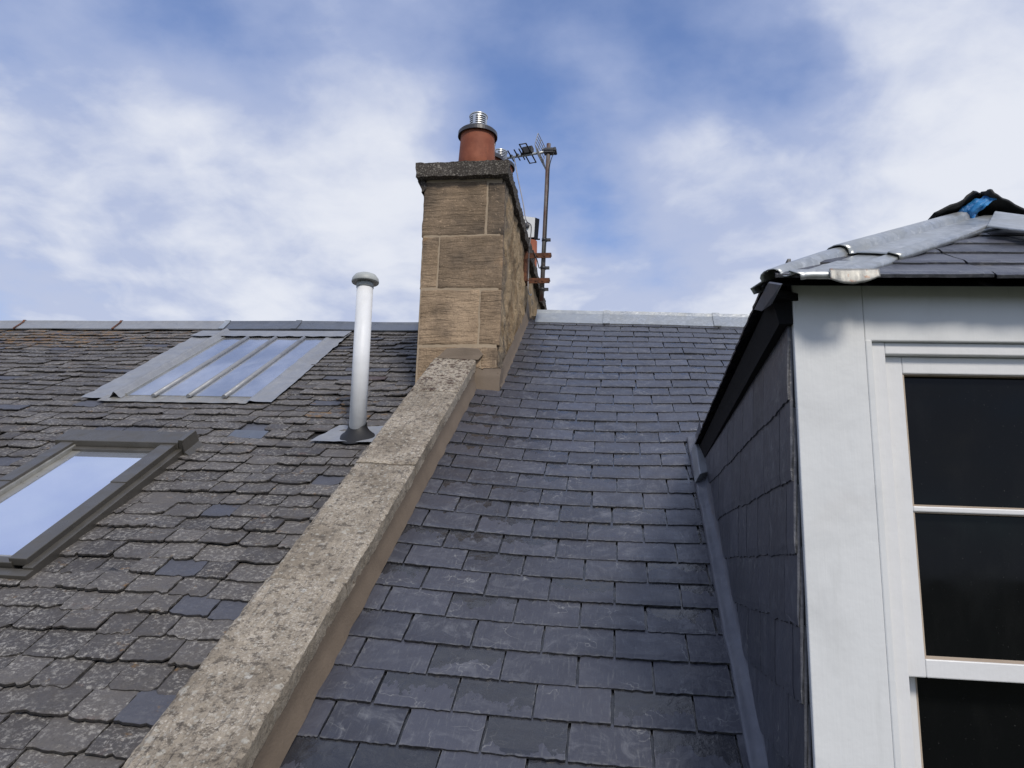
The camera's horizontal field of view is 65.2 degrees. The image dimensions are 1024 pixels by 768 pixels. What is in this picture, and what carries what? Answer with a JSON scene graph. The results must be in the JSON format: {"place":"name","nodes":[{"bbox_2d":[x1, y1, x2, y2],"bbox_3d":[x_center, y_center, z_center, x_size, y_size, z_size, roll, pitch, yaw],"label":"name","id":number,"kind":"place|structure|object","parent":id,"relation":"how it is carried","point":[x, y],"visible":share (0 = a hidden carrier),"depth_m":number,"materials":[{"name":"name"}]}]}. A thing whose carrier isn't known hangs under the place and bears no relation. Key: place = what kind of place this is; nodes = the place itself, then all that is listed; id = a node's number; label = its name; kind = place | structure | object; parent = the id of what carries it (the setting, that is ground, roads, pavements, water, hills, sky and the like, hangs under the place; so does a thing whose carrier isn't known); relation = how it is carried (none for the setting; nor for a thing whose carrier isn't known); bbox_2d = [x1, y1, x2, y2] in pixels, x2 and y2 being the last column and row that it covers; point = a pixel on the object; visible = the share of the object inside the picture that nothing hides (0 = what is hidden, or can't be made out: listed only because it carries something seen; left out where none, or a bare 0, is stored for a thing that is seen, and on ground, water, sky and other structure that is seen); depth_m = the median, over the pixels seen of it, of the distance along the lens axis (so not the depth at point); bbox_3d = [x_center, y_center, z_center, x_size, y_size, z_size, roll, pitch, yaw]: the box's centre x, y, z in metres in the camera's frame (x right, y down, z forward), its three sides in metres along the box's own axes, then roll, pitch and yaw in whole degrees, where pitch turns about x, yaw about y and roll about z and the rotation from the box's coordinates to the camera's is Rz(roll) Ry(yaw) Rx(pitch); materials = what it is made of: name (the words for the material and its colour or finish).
{"place":"outdoors","nodes":[
{"label":"outdoors","id":0,"kind":"place"},
{"bbox_2d":[0,320,417,767],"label":"slate roof","id":1,"kind":"structure","parent":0,"point":[115,625],"depth_m":3.50,"materials":[{"name":"stone"}]},
{"bbox_2d":[0,429,203,580],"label":"roof window","id":2,"kind":"structure","parent":1,"relation":"on","point":[70,487],"depth_m":3.85,"materials":[{"name":"grey metal"}]},
{"bbox_2d":[81,328,350,403],"bbox_3d":[-2.079,-0.168,5.915,1.363,0.938,1.542,0,-13,7],"label":"skylight","id":3,"kind":"object","parent":1,"relation":"on","point":[207,366],"visible":1,"depth_m":5.72,"materials":[{"name":"glass"}]},
{"bbox_2d":[310,272,382,443],"bbox_3d":[-0.860,-0.144,4.555,0.440,1.013,0.255,0,-13,7],"label":"vent pipe","id":4,"kind":"object","parent":1,"relation":"on","point":[358,430],"visible":0.94,"depth_m":4.49,"materials":[{"name":"metal"}]},
{"bbox_2d":[495,143,504,160],"bbox_3d":[-0.194,-1.574,5.986,0.278,0.528,0.278,0,-13,7],"label":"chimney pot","id":5,"kind":"object","parent":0,"point":[498,156],"visible":0.06,"depth_m":5.92,"materials":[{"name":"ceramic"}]},
{"bbox_2d":[0,0,1023,321],"label":"sky","id":6,"kind":"structure","parent":0,"point":[161,160],"materials":[{"name":"blue"}]},
{"bbox_2d":[280,310,749,767],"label":"slate roof","id":7,"kind":"structure","parent":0,"point":[542,594],"depth_m":2.85,"materials":[{"name":"stone"}]},
{"bbox_2d":[121,357,476,767],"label":"coped wall","id":8,"kind":"structure","parent":7,"relation":"on","point":[245,696],"depth_m":2.50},
{"bbox_2d":[415,159,546,390],"bbox_3d":[-0.133,-0.241,6.884,0.643,1.738,3.658,0,-13,7],"label":"chimney stack","id":9,"kind":"object","parent":7,"relation":"on","point":[480,305],"visible":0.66,"depth_m":5.24,"materials":[{"name":"beige stone"}]},
{"bbox_2d":[458,111,496,161],"bbox_3d":[-0.243,-1.652,5.597,0.278,0.508,0.278,0,-13,7],"label":"chimney pot","id":10,"kind":"object","parent":9,"relation":"on","point":[477,136],"visible":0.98,"depth_m":5.50,"materials":[{"name":"ceramic"}]},
{"bbox_2d":[495,148,514,171],"bbox_3d":[-0.107,-1.556,6.415,0.250,0.683,0.250,0,-13,7],"label":"chimney pot","id":11,"kind":"object","parent":9,"relation":"on","point":[502,152],"visible":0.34,"depth_m":6.43,"materials":[{"name":"metal"}]},
{"bbox_2d":[523,216,539,266],"bbox_3d":[0.197,-1.307,8.462,0.195,1.100,0.229,0,-13,7],"label":"chimney pot","id":12,"kind":"object","parent":9,"relation":"on","point":[533,222],"visible":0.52,"depth_m":8.45,"materials":[{"name":"ceramic"}]},
{"bbox_2d":[524,143,551,301],"bbox_3d":[0.211,-1.346,6.599,0.241,1.393,0.125,0,-13,7],"label":"aerial mast","id":13,"kind":"object","parent":9,"relation":"attached to","point":[542,280],"visible":0.91,"depth_m":6.49,"materials":[{"name":"grey metal"}]},
{"bbox_2d":[507,133,556,167],"bbox_3d":[0.149,-1.950,6.772,0.379,0.198,0.360,8,-14,-27],"label":"tv aerial","id":14,"kind":"object","parent":13,"relation":"attached to","point":[527,150],"visible":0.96,"depth_m":6.75,"materials":[{"name":"metal"}]},
{"bbox_2d":[514,158,531,295],"bbox_3d":[0.079,-1.353,6.555,0.182,1.241,0.582,1,-12,3],"label":"cable","id":15,"kind":"object","parent":14,"relation":"hanging from","point":[527,222],"visible":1,"depth_m":6.44,"materials":[{"name":"metal"}]},
{"bbox_2d":[533,150,554,268],"bbox_3d":[0.262,-1.443,6.582,0.168,1.053,0.022,3,-13,-4],"label":"cable","id":16,"kind":"object","parent":13,"relation":"attached to","point":[546,216],"visible":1,"depth_m":6.57,"materials":[{"name":"black plastic"}]},
{"bbox_2d":[687,211,1023,767],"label":"dormer","id":17,"kind":"object","parent":7,"relation":"attached to","point":[855,443],"visible":0.89,"depth_m":1.72,"materials":[{"name":"white paint"}]},
{"bbox_2d":[754,282,781,310],"bbox_3d":[0.561,-0.190,1.756,0.020,0.038,0.270,0,-13,7],"label":"metal strip","id":18,"kind":"object","parent":17,"relation":"hanging from","point":[768,296],"visible":1,"depth_m":1.73,"materials":[{"name":"grey metal"}]},
{"bbox_2d":[928,189,1023,219],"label":"roofing felt","id":19,"kind":"object","parent":17,"relation":"on","point":[1000,204],"visible":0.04,"depth_m":2.40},
{"bbox_2d":[959,196,996,217],"bbox_3d":[1.386,-0.523,2.378,0.122,0.086,0.030,-2,-13,15],"label":"plastic sheet","id":20,"kind":"object","parent":17,"relation":"on","point":[973,207],"visible":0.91,"depth_m":2.38,"materials":[{"name":"blue plastic"}]}
]}

